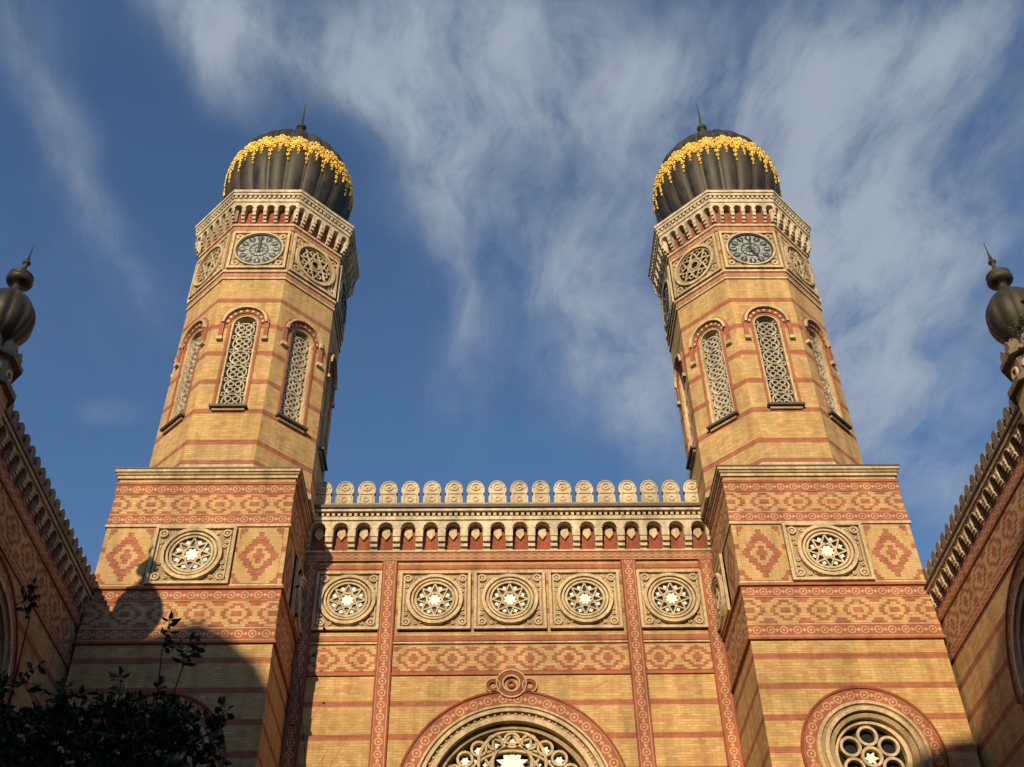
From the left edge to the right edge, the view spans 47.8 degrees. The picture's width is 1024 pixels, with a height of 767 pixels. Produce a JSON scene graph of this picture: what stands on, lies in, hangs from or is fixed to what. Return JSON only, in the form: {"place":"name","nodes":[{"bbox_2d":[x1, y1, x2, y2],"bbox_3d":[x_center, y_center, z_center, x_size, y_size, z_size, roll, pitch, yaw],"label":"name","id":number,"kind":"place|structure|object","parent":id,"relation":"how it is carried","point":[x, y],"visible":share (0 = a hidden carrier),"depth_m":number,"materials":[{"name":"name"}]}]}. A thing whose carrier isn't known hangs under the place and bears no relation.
{"place":"outdoors","nodes":[
{"label":"outdoors","id":0,"kind":"place"},
{"bbox_2d":[0,403,94,766],"bbox_3d":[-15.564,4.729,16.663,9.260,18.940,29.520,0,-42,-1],"label":"courtyard wing","id":1,"kind":"structure","parent":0,"point":[38,540],"depth_m":27.46,"materials":[{"name":"brown brick"}]},
{"bbox_2d":[0,243,35,420],"bbox_3d":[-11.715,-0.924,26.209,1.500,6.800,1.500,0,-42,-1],"label":"onion turret","id":2,"kind":"object","parent":1,"relation":"on","point":[17,317],"visible":1,"depth_m":26.23,"materials":[{"name":"grey metal"}]},
{"bbox_2d":[280,569,345,766],"bbox_3d":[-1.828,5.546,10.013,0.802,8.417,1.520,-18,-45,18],"label":"bare sapling","id":3,"kind":"object","parent":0,"point":[296,613],"visible":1,"depth_m":11.88,"materials":[{"name":"brown plant"}]},
{"bbox_2d":[0,0,1023,573],"label":"sky","id":4,"kind":"structure","parent":0,"point":[502,159],"materials":[{"name":"blue"}]},
{"bbox_2d":[923,399,1023,766],"bbox_3d":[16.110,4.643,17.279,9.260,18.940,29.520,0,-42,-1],"label":"courtyard wing","id":5,"kind":"structure","parent":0,"point":[973,572],"depth_m":27.80,"materials":[{"name":"brown brick"}]},
{"bbox_2d":[983,243,1023,415],"bbox_3d":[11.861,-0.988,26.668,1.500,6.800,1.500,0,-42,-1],"label":"onion turret","id":6,"kind":"object","parent":5,"relation":"on","point":[1005,306],"visible":0.98,"depth_m":26.68,"materials":[{"name":"grey metal"}]},
{"bbox_2d":[1008,298,1023,339],"bbox_3d":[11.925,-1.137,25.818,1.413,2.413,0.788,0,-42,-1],"label":"ivy plant","id":7,"kind":"object","parent":5,"relation":"on","point":[1020,325],"visible":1,"depth_m":26.11,"materials":[{"name":"green plant"}]},
{"label":"ground","id":8,"kind":"structure","parent":0,"visible":0},
{"bbox_2d":[0,577,104,766],"bbox_3d":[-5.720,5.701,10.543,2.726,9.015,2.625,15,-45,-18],"label":"tree","id":9,"kind":"object","parent":8,"relation":"on","point":[11,755],"visible":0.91,"depth_m":12.05,"materials":[{"name":"green plant"}]},
{"bbox_2d":[11,611,234,766],"bbox_3d":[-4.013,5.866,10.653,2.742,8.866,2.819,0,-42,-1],"label":"tree","id":10,"kind":"object","parent":8,"relation":"on","point":[158,726],"visible":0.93,"depth_m":12.35,"materials":[{"name":"green plant"}]},
{"bbox_2d":[47,103,359,766],"bbox_3d":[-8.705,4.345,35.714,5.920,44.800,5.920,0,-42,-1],"label":"clock tower","id":11,"kind":"structure","parent":8,"relation":"on","point":[211,518],"depth_m":34.11,"materials":[{"name":"yellow brick"}]},
{"bbox_2d":[279,480,743,766],"bbox_3d":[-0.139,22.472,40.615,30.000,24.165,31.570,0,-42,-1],"label":"synagogue facade","id":12,"kind":"structure","parent":8,"relation":"on","point":[520,630],"depth_m":33.75,"materials":[{"name":"yellow brick"}]},
{"bbox_2d":[648,106,980,766],"bbox_3d":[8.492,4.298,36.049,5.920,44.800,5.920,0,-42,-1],"label":"clock tower","id":13,"kind":"structure","parent":8,"relation":"on","point":[833,636],"depth_m":33.59,"materials":[{"name":"yellow brick"}]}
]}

